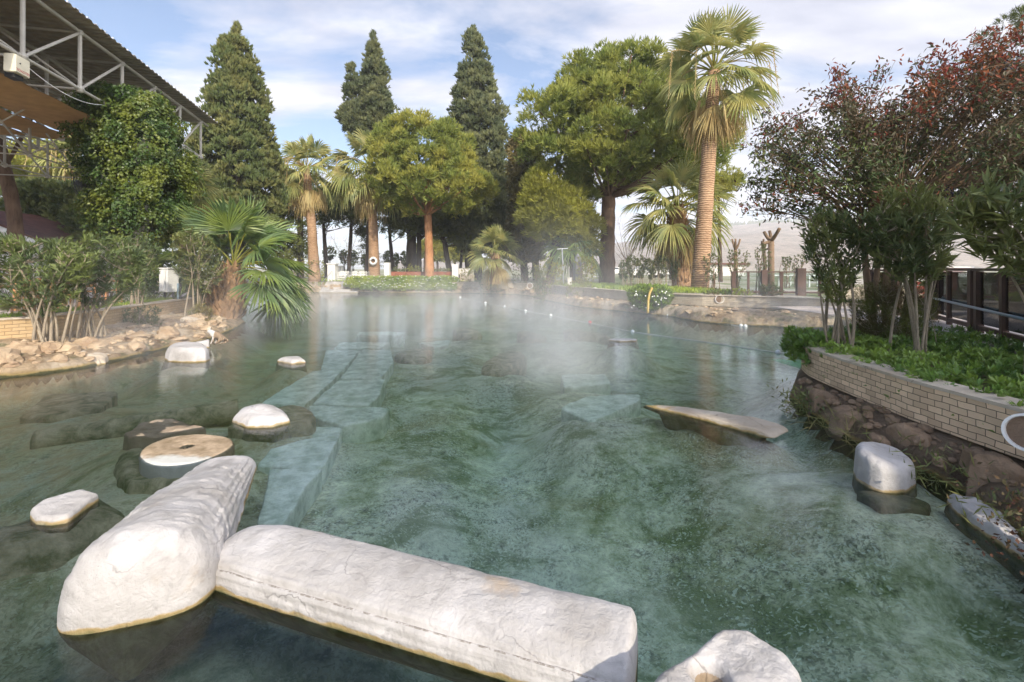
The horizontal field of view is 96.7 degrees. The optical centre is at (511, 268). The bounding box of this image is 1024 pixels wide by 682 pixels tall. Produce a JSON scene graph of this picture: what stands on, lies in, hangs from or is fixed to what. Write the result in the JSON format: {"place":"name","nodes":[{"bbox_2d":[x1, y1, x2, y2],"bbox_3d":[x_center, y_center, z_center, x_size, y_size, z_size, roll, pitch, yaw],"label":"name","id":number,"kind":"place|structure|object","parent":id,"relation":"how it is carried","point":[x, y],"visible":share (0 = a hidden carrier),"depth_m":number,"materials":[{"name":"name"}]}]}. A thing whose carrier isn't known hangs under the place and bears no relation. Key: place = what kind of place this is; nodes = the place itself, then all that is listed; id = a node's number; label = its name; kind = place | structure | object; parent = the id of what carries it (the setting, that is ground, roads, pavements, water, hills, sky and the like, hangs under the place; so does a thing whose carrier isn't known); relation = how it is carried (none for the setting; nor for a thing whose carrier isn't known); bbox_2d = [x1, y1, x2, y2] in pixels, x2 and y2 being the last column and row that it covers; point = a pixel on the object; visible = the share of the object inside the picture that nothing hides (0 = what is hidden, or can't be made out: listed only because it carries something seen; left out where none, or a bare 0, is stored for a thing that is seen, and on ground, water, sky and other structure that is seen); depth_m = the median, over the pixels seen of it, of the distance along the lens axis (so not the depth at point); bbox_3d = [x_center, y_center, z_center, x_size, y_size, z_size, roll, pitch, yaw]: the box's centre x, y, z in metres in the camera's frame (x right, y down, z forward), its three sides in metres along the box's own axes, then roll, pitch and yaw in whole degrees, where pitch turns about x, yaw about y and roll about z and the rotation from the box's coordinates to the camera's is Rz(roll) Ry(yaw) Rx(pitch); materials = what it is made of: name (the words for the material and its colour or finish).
{"place":"outdoors","nodes":[
{"label":"outdoors","id":0,"kind":"place"},
{"bbox_2d":[0,144,40,207],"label":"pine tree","id":1,"kind":"object","parent":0,"point":[18,159],"visible":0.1,"depth_m":34.05,"materials":[{"name":"green plant"}]},
{"bbox_2d":[4,291,920,444],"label":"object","id":2,"kind":"structure","parent":0,"point":[382,301],"depth_m":20.32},
{"bbox_2d":[212,525,637,681],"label":"fallen column","id":3,"kind":"structure","parent":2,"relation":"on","point":[452,622],"depth_m":2.49,"materials":[{"name":"white stone"}]},
{"bbox_2d":[0,269,1023,593],"bbox_3d":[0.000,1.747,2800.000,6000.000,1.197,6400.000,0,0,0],"label":"ground","id":4,"kind":"structure","parent":0,"point":[28,373],"depth_m":10.56,"materials":[{"name":"beige stone"}]},
{"bbox_2d":[0,107,32,292],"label":"pine tree","id":5,"kind":"object","parent":4,"relation":"on","point":[13,209],"visible":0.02,"depth_m":19.87,"materials":[{"name":"plant"}]},
{"bbox_2d":[0,175,81,221],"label":"hedge","id":6,"kind":"object","parent":4,"relation":"on","point":[44,197],"visible":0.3,"depth_m":26.13,"materials":[{"name":"green plant"}]},
{"bbox_2d":[0,231,100,342],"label":"oleander","id":7,"kind":"object","parent":4,"relation":"on","point":[44,290],"visible":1,"depth_m":9.69,"materials":[{"name":"green plant"}]},
{"bbox_2d":[0,211,117,291],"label":"pavilion","id":8,"kind":"structure","parent":4,"relation":"on","point":[39,226],"depth_m":23.78,"materials":[{"name":"paint"}]},
{"bbox_2d":[23,132,114,185],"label":"leafy tree","id":9,"kind":"object","parent":4,"relation":"on","point":[56,171],"visible":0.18,"depth_m":30.77,"materials":[{"name":"green plant"}]},
{"bbox_2d":[41,232,150,337],"bbox_3d":[-9.659,0.344,10.616,2.390,2.490,1.380,0,0,0],"label":"oleander","id":10,"kind":"object","parent":4,"relation":"on","point":[135,261],"visible":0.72,"depth_m":10.51,"materials":[{"name":"green plant"}]},
{"bbox_2d":[0,297,195,338],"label":"travertine wall","id":11,"kind":"structure","parent":4,"relation":"on","point":[18,327],"depth_m":11.28,"materials":[{"name":"stone"}]},
{"bbox_2d":[0,312,230,367],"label":"rubble","id":12,"kind":"object","parent":4,"relation":"on","point":[11,357],"visible":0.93,"depth_m":10.20,"materials":[{"name":"stone"}]},
{"bbox_2d":[57,188,178,246],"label":"leafy tree","id":13,"kind":"object","parent":4,"relation":"on","point":[72,228],"visible":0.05,"depth_m":24.97,"materials":[{"name":"green plant"}]},
{"bbox_2d":[54,80,207,302],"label":"ivy column","id":14,"kind":"structure","parent":4,"relation":"on","point":[134,136],"depth_m":15.42,"materials":[{"name":"plant"}]},
{"bbox_2d":[0,0,217,158],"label":"canopy","id":15,"kind":"object","parent":14,"relation":"on","point":[62,45],"visible":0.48,"depth_m":15.53,"materials":[{"name":"metal"}]},
{"bbox_2d":[3,53,104,104],"bbox_3d":[-13.162,-5.195,13.369,0.307,0.631,3.884,0,0,-14],"label":"control box","id":16,"kind":"object","parent":15,"relation":"attached to","point":[16,67],"visible":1,"depth_m":11.60,"materials":[{"name":"beige metal"}]},
{"bbox_2d":[0,109,110,180],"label":"frame","id":17,"kind":"object","parent":15,"relation":"hanging from","point":[27,153],"visible":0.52,"depth_m":17.43,"materials":[{"name":"paint"}]},
{"bbox_2d":[0,108,68,138],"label":"awning","id":18,"kind":"object","parent":17,"relation":"attached to","point":[22,124],"visible":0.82,"depth_m":15.76,"materials":[{"name":"beige fabric"}]},
{"bbox_2d":[0,73,96,134],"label":"awning","id":19,"kind":"object","parent":17,"relation":"attached to","point":[37,106],"visible":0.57,"depth_m":13.74,"materials":[{"name":"beige fabric"}]},
{"bbox_2d":[109,235,162,304],"bbox_3d":[-11.106,0.040,13.508,1.462,2.213,0.808,0,0,0],"label":"oleander","id":20,"kind":"object","parent":4,"relation":"on","point":[142,243],"visible":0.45,"depth_m":13.49,"materials":[{"name":"green plant"}]},
{"bbox_2d":[121,305,163,326],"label":"shrub","id":21,"kind":"object","parent":4,"relation":"on","point":[140,319],"visible":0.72,"depth_m":12.54,"materials":[{"name":"green plant"}]},
{"bbox_2d":[159,268,181,298],"bbox_3d":[-11.833,0.562,15.767,0.656,1.197,0.435,0,0,17],"label":"electric cabinet","id":22,"kind":"object","parent":4,"relation":"on","point":[168,280],"visible":0.73,"depth_m":15.64,"materials":[{"name":"white metal"}]},
{"bbox_2d":[152,158,228,289],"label":"leafy tree","id":23,"kind":"object","parent":4,"relation":"on","point":[212,189],"visible":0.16,"depth_m":24.86,"materials":[{"name":"green plant"}]},
{"bbox_2d":[167,226,227,315],"bbox_3d":[-10.617,0.069,15.312,2.005,3.076,1.070,0,0,0],"label":"oleander","id":24,"kind":"object","parent":4,"relation":"on","point":[186,241],"visible":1,"depth_m":15.22,"materials":[{"name":"green plant"}]},
{"bbox_2d":[148,192,316,338],"bbox_3d":[-10.323,0.123,16.994,5.569,5.942,4.517,0,0,0],"label":"fan palm","id":25,"kind":"object","parent":4,"relation":"on","point":[286,297],"visible":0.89,"depth_m":16.23,"materials":[{"name":"green plant"}]},
{"bbox_2d":[183,20,292,261],"bbox_3d":[-21.636,-9.278,36.076,7.922,20.922,6.720,0,0,0],"label":"cypress tree","id":26,"kind":"object","parent":4,"relation":"on","point":[233,90],"visible":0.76,"depth_m":34.65,"materials":[{"name":"green plant"}]},
{"bbox_2d":[194,203,307,267],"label":"pine tree","id":27,"kind":"object","parent":4,"relation":"on","point":[294,251],"visible":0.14,"depth_m":40.63,"materials":[{"name":"green plant"}]},
{"bbox_2d":[284,168,322,278],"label":"pine tree","id":28,"kind":"object","parent":4,"relation":"on","point":[300,229],"visible":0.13,"depth_m":51.69,"materials":[{"name":"green plant"}]},
{"bbox_2d":[274,134,346,281],"bbox_3d":[-17.990,-5.393,40.082,6.829,13.203,6.876,0,0,0],"label":"fan palm","id":29,"kind":"object","parent":4,"relation":"on","point":[307,199],"visible":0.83,"depth_m":39.59,"materials":[{"name":"green plant"}]},
{"bbox_2d":[312,181,366,278],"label":"pine tree","id":30,"kind":"object","parent":4,"relation":"on","point":[335,216],"visible":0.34,"depth_m":49.56,"materials":[{"name":"green plant"}]},
{"bbox_2d":[324,128,403,275],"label":"fan palm","id":31,"kind":"object","parent":4,"relation":"on","point":[367,207],"visible":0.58,"depth_m":41.04,"materials":[{"name":"green plant"}]},
{"bbox_2d":[333,28,400,275],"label":"cypress tree","id":32,"kind":"object","parent":4,"relation":"on","point":[368,105],"visible":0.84,"depth_m":45.32,"materials":[{"name":"green plant"}]},
{"bbox_2d":[343,274,459,291],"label":"flowering hedge","id":33,"kind":"object","parent":4,"relation":"on","point":[409,282],"visible":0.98,"depth_m":37.81,"materials":[{"name":"green plant"}]},
{"bbox_2d":[385,206,436,271],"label":"pine tree","id":34,"kind":"object","parent":4,"relation":"on","point":[410,228],"visible":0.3,"depth_m":47.67,"materials":[{"name":"green plant"}]},
{"bbox_2d":[356,106,500,276],"bbox_3d":[-7.181,-6.276,40.038,12.714,14.934,10.941,0,0,0],"label":"umbrella pine","id":35,"kind":"object","parent":4,"relation":"on","point":[449,153],"visible":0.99,"depth_m":37.57,"materials":[{"name":"green plant"}]},
{"bbox_2d":[423,205,479,271],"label":"pine tree","id":36,"kind":"object","parent":4,"relation":"on","point":[444,229],"visible":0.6,"depth_m":46.48,"materials":[{"name":"green plant"}]},
{"bbox_2d":[446,24,511,279],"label":"cypress tree","id":37,"kind":"object","parent":4,"relation":"on","point":[482,116],"visible":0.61,"depth_m":46.32,"materials":[{"name":"green plant"}]},
{"bbox_2d":[465,223,525,293],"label":"fan palm","id":38,"kind":"object","parent":4,"relation":"on","point":[497,274],"visible":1,"depth_m":34.57,"materials":[{"name":"green plant"}]},
{"bbox_2d":[0,295,1023,681],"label":"pool bed","id":39,"kind":"object","parent":4,"relation":"in","point":[684,545],"visible":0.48,"depth_m":4.65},
{"bbox_2d":[0,499,124,581],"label":"mossy rock","id":40,"kind":"object","parent":39,"relation":"on","point":[26,548],"visible":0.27,"depth_m":3.45,"materials":[{"name":"stone"}]},
{"bbox_2d":[30,489,99,533],"bbox_3d":[-3.713,2.110,3.768,0.533,0.381,0.553,0,0,0],"label":"marble fragment","id":41,"kind":"object","parent":39,"relation":"on","point":[65,512],"visible":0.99,"depth_m":3.67,"materials":[{"name":"white stone"}]},
{"bbox_2d":[20,391,117,423],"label":"sunken slab","id":42,"kind":"structure","parent":39,"relation":"on","point":[50,408],"depth_m":7.20,"materials":[{"name":"stone"}]},
{"bbox_2d":[30,399,238,449],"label":"fallen column","id":43,"kind":"structure","parent":39,"relation":"on","point":[212,414],"depth_m":6.46,"materials":[{"name":"stone"}]},
{"bbox_2d":[113,448,179,494],"bbox_3d":[-3.938,2.273,4.902,1.874,0.354,0.631,0,0,27],"label":"mossy rock","id":44,"kind":"object","parent":39,"relation":"on","point":[130,478],"visible":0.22,"depth_m":4.65,"materials":[{"name":"stone"}]},
{"bbox_2d":[139,434,234,478],"bbox_3d":[-3.628,2.292,5.042,1.046,0.616,0.934,0,0,0],"label":"column drum","id":45,"kind":"object","parent":44,"relation":"on","point":[175,457],"depth_m":4.90,"materials":[{"name":"stone"}]},
{"bbox_2d":[57,455,256,681],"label":"fallen column","id":46,"kind":"structure","parent":39,"relation":"on","point":[138,589],"depth_m":2.63,"materials":[{"name":"white stone"}]},
{"bbox_2d":[123,418,205,449],"bbox_3d":[-4.437,2.191,5.707,0.991,0.418,0.639,0,0,28],"label":"marble fragment","id":47,"kind":"object","parent":39,"relation":"on","point":[142,435],"visible":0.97,"depth_m":5.62,"materials":[{"name":"grey stone"}]},
{"bbox_2d":[160,342,211,370],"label":"marble block","id":48,"kind":"structure","parent":39,"relation":"on","point":[191,354],"depth_m":9.78,"materials":[{"name":"white stone"}]},
{"bbox_2d":[231,404,291,442],"bbox_3d":[-3.323,2.164,6.051,1.136,0.672,0.719,0,0,33],"label":"marble fragment","id":49,"kind":"object","parent":39,"relation":"on","point":[263,423],"visible":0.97,"depth_m":5.79,"materials":[{"name":"white stone"}]},
{"bbox_2d":[228,405,315,438],"bbox_3d":[-3.134,2.276,6.149,0.931,0.548,1.072,0,0,25],"label":"mossy rock","id":50,"kind":"object","parent":39,"relation":"on","point":[302,421],"depth_m":6.03,"materials":[{"name":"stone"}]},
{"bbox_2d":[257,468,321,526],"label":"sunken slab","id":51,"kind":"structure","parent":39,"relation":"on","point":[291,496],"depth_m":4.54,"materials":[{"name":"stone"}]},
{"bbox_2d":[258,427,342,484],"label":"sunken slab","id":52,"kind":"structure","parent":39,"relation":"on","point":[320,449],"depth_m":5.48,"materials":[{"name":"stone"}]},
{"bbox_2d":[262,370,342,408],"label":"sunken slab","id":53,"kind":"structure","parent":39,"relation":"on","point":[308,390],"depth_m":8.34,"materials":[{"name":"stone"}]},
{"bbox_2d":[321,350,359,373],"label":"sunken slab","id":54,"kind":"structure","parent":39,"relation":"on","point":[342,360],"depth_m":11.09,"materials":[{"name":"stone"}]},
{"bbox_2d":[308,405,389,442],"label":"sunken slab","id":55,"kind":"structure","parent":39,"relation":"on","point":[362,424],"depth_m":6.59,"materials":[{"name":"stone"}]},
{"bbox_2d":[313,379,385,407],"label":"sunken slab","id":56,"kind":"structure","parent":39,"relation":"on","point":[359,393],"depth_m":7.90,"materials":[{"name":"stone"}]},
{"bbox_2d":[334,342,390,351],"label":"sunken slab","id":57,"kind":"structure","parent":39,"relation":"on","point":[353,346],"depth_m":13.09,"materials":[{"name":"stone"}]},
{"bbox_2d":[341,349,393,385],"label":"sunken slab","id":58,"kind":"structure","parent":39,"relation":"on","point":[366,364],"depth_m":10.19,"materials":[{"name":"stone"}]},
{"bbox_2d":[357,331,404,347],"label":"sunken slab","id":59,"kind":"structure","parent":39,"relation":"on","point":[399,339],"depth_m":15.25,"materials":[{"name":"stone"}]},
{"bbox_2d":[395,348,432,364],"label":"sunken block","id":60,"kind":"structure","parent":39,"relation":"on","point":[419,356],"depth_m":11.80,"materials":[{"name":"stone"}]},
{"bbox_2d":[481,351,526,376],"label":"sunken block","id":61,"kind":"structure","parent":39,"relation":"on","point":[501,364],"depth_m":10.69,"materials":[{"name":"stone"}]},
{"bbox_2d":[560,374,610,394],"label":"sunken slab","id":62,"kind":"structure","parent":39,"relation":"on","point":[591,383],"depth_m":9.16,"materials":[{"name":"stone"}]},
{"bbox_2d":[563,329,611,344],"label":"sunken block","id":63,"kind":"structure","parent":39,"relation":"on","point":[572,335],"depth_m":15.04,"materials":[{"name":"stone"}]},
{"bbox_2d":[561,394,640,421],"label":"sunken slab","id":64,"kind":"structure","parent":39,"relation":"on","point":[594,408],"depth_m":7.31,"materials":[{"name":"stone"}]},
{"bbox_2d":[643,405,787,447],"bbox_3d":[2.665,2.206,6.116,0.484,0.589,1.822,0,0,-40],"label":"marble fragment","id":65,"kind":"object","parent":39,"relation":"on","point":[722,428],"visible":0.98,"depth_m":5.88,"materials":[{"name":"beige stone"}]},
{"bbox_2d":[655,630,800,681],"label":"boulder","id":66,"kind":"object","parent":39,"relation":"on","point":[733,656],"visible":1,"depth_m":1.83,"materials":[{"name":"white stone"}]},
{"bbox_2d":[852,442,916,497],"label":"marble block","id":67,"kind":"structure","parent":39,"relation":"on","point":[879,467],"depth_m":4.16,"materials":[{"name":"white stone"}]},
{"bbox_2d":[857,491,930,515],"bbox_3d":[3.388,2.104,3.996,0.539,0.191,0.259,0,0,9],"label":"marble fragment","id":68,"kind":"object","parent":39,"relation":"on","point":[880,503],"visible":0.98,"depth_m":3.94,"materials":[{"name":"grey stone"}]},
{"bbox_2d":[935,456,1023,539],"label":"weed tuft","id":69,"kind":"object","parent":39,"relation":"on","point":[995,511],"visible":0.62,"depth_m":3.51,"materials":[{"name":"green plant"}]},
{"bbox_2d":[502,129,548,280],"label":"cypress tree","id":70,"kind":"object","parent":4,"relation":"on","point":[532,251],"visible":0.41,"depth_m":40.84,"materials":[{"name":"green plant"}]},
{"bbox_2d":[513,166,608,284],"bbox_3d":[3.450,-3.103,32.997,7.133,8.672,6.582,0,0,0],"label":"pine tree","id":71,"kind":"object","parent":4,"relation":"on","point":[552,207],"visible":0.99,"depth_m":31.53,"materials":[{"name":"green plant"}]},
{"bbox_2d":[539,226,604,282],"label":"fan palm","id":72,"kind":"object","parent":4,"relation":"on","point":[568,257],"visible":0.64,"depth_m":32.10,"materials":[{"name":"green plant"}]},
{"bbox_2d":[512,33,748,282],"bbox_3d":[8.568,-7.895,34.151,17.413,18.182,13.535,0,0,0],"label":"umbrella pine","id":73,"kind":"object","parent":4,"relation":"on","point":[621,150],"visible":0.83,"depth_m":30.92,"materials":[{"name":"green plant"}]},
{"bbox_2d":[625,283,675,311],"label":"flowering bush","id":74,"kind":"object","parent":4,"relation":"on","point":[637,298],"visible":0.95,"depth_m":19.50,"materials":[{"name":"green plant"}]},
{"bbox_2d":[554,281,759,294],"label":"grass","id":75,"kind":"structure","parent":4,"relation":"on","point":[620,286],"depth_m":23.98,"materials":[{"name":"green plant"}]},
{"bbox_2d":[619,154,736,287],"bbox_3d":[10.174,-2.711,27.936,6.386,8.150,6.599,0,0,-25],"label":"fan palm","id":76,"kind":"object","parent":4,"relation":"on","point":[676,236],"visible":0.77,"depth_m":27.27,"materials":[{"name":"green plant"}]},
{"bbox_2d":[654,3,782,288],"bbox_3d":[11.243,-6.448,25.028,6.957,15.317,6.538,0,0,0],"label":"fan palm","id":77,"kind":"object","parent":4,"relation":"on","point":[710,124],"visible":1,"depth_m":24.56,"materials":[{"name":"green plant"}]},
{"bbox_2d":[692,164,747,281],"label":"pine tree","id":78,"kind":"object","parent":4,"relation":"on","point":[723,177],"visible":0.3,"depth_m":38.74,"materials":[{"name":"green plant"}]},
{"bbox_2d":[552,285,903,308],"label":"travertine wall","id":79,"kind":"structure","parent":4,"relation":"on","point":[731,300],"depth_m":18.29,"materials":[{"name":"beige stone"}]},
{"bbox_2d":[762,228,780,290],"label":"pollarded tree","id":80,"kind":"object","parent":4,"relation":"on","point":[770,238],"visible":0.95,"depth_m":21.38,"materials":[{"name":"brown plant"}]},
{"bbox_2d":[731,268,827,295],"bbox_3d":[11.680,0.600,19.800,3.881,1.240,0.320,0,0,16],"label":"timber fence","id":81,"kind":"object","parent":4,"relation":"on","point":[800,281],"visible":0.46,"depth_m":19.74,"materials":[{"name":"brown wood"}]},
{"bbox_2d":[767,377,825,418],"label":"weed tuft","id":82,"kind":"object","parent":4,"relation":"on","point":[802,396],"visible":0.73,"depth_m":6.34,"materials":[{"name":"green plant"}]},
{"bbox_2d":[792,202,871,348],"bbox_3d":[4.882,0.152,6.907,1.236,2.346,0.628,0,0,0],"label":"oleander","id":83,"kind":"object","parent":4,"relation":"on","point":[812,238],"visible":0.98,"depth_m":6.84,"materials":[{"name":"green plant"}]},
{"bbox_2d":[824,405,863,440],"bbox_3d":[4.033,1.869,5.544,0.348,0.383,0.536,0,0,15],"label":"rock","id":84,"kind":"object","parent":4,"relation":"on","point":[841,411],"visible":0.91,"depth_m":5.44,"materials":[{"name":"brown stone"}]},
{"bbox_2d":[785,392,925,467],"bbox_3d":[4.092,1.925,5.228,1.507,1.003,1.973,0,0,0],"label":"weed tuft","id":85,"kind":"object","parent":4,"relation":"on","point":[844,431],"visible":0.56,"depth_m":5.22,"materials":[{"name":"green plant"}]},
{"bbox_2d":[734,14,1023,334],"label":"red leaved tree","id":86,"kind":"object","parent":4,"relation":"on","point":[880,155],"visible":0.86,"depth_m":7.31,"materials":[{"name":"brown plant"}]},
{"bbox_2d":[845,277,942,344],"bbox_3d":[6.382,0.766,7.582,1.582,1.356,1.150,0,0,0],"label":"feathery shrub","id":87,"kind":"object","parent":4,"relation":"on","point":[881,324],"visible":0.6,"depth_m":7.49,"materials":[{"name":"green plant"}]},
{"bbox_2d":[886,422,932,446],"bbox_3d":[4.165,1.840,4.715,0.311,0.440,0.588,0,0,0],"label":"rock","id":88,"kind":"object","parent":4,"relation":"on","point":[904,429],"visible":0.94,"depth_m":4.69,"materials":[{"name":"brown stone"}]},
{"bbox_2d":[858,178,961,358],"bbox_3d":[5.794,0.004,6.622,1.535,2.641,0.875,0,0,0],"label":"oleander","id":89,"kind":"object","parent":4,"relation":"on","point":[910,264],"visible":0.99,"depth_m":6.52,"materials":[{"name":"green plant"}]},
{"bbox_2d":[796,377,1023,488],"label":"rubble","id":90,"kind":"object","parent":4,"relation":"on","point":[890,419],"visible":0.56,"depth_m":5.07,"materials":[{"name":"brown stone"}]},
{"bbox_2d":[801,345,1023,459],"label":"brick wall","id":91,"kind":"structure","parent":4,"relation":"on","point":[935,404],"depth_m":4.79,"materials":[{"name":"grey brick"}]},
{"bbox_2d":[778,325,834,366],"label":"leafy clump","id":92,"kind":"object","parent":91,"relation":"on","point":[797,336],"visible":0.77,"depth_m":7.25,"materials":[{"name":"green plant"}]},
{"bbox_2d":[1001,413,1023,450],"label":"sign","id":93,"kind":"object","parent":91,"relation":"attached to","point":[1012,428],"visible":1,"depth_m":3.80,"materials":[{"name":"white metal"}]},
{"bbox_2d":[804,323,1023,433],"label":"ground cover","id":94,"kind":"object","parent":4,"relation":"on","point":[965,362],"visible":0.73,"depth_m":6.00,"materials":[{"name":"green plant"}]},
{"bbox_2d":[849,430,1017,507],"bbox_3d":[4.156,1.800,4.095,1.291,0.554,1.753,0,0,0],"label":"weed tuft","id":95,"kind":"object","parent":4,"relation":"on","point":[931,474],"visible":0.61,"depth_m":4.08,"materials":[{"name":"green plant"}]},
{"bbox_2d":[911,460,1023,574],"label":"tuft","id":96,"kind":"object","parent":4,"relation":"on","point":[1012,532],"visible":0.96,"depth_m":3.14,"materials":[{"name":"green plant"}]},
{"bbox_2d":[927,268,1023,340],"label":"timber fence","id":97,"kind":"object","parent":4,"relation":"on","point":[977,299],"visible":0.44,"depth_m":8.12,"materials":[{"name":"brown wood"}]},
{"bbox_2d":[933,163,1023,373],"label":"oleander","id":98,"kind":"object","parent":4,"relation":"on","point":[975,211],"visible":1,"depth_m":4.86,"materials":[{"name":"green plant"}]},
{"bbox_2d":[944,494,1023,580],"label":"travertine ledge","id":99,"kind":"object","parent":4,"relation":"on","point":[1013,565],"visible":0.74,"depth_m":3.42,"materials":[{"name":"grey stone"}]},
{"bbox_2d":[959,448,1023,496],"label":"rock","id":100,"kind":"object","parent":4,"relation":"on","point":[999,465],"visible":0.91,"depth_m":3.88,"materials":[{"name":"brown stone"}]},
{"bbox_2d":[970,3,1023,99],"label":"pine tree","id":101,"kind":"object","parent":4,"relation":"on","point":[1014,14],"visible":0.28,"depth_m":14.48,"materials":[{"name":"green plant"}]},
{"bbox_2d":[1,0,1023,330],"label":"sky","id":102,"kind":"structure","parent":0,"point":[303,47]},
{"bbox_2d":[395,221,1015,269],"bbox_3d":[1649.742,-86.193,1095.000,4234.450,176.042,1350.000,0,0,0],"label":"hills","id":103,"kind":"structure","parent":0,"point":[787,240],"depth_m":584.74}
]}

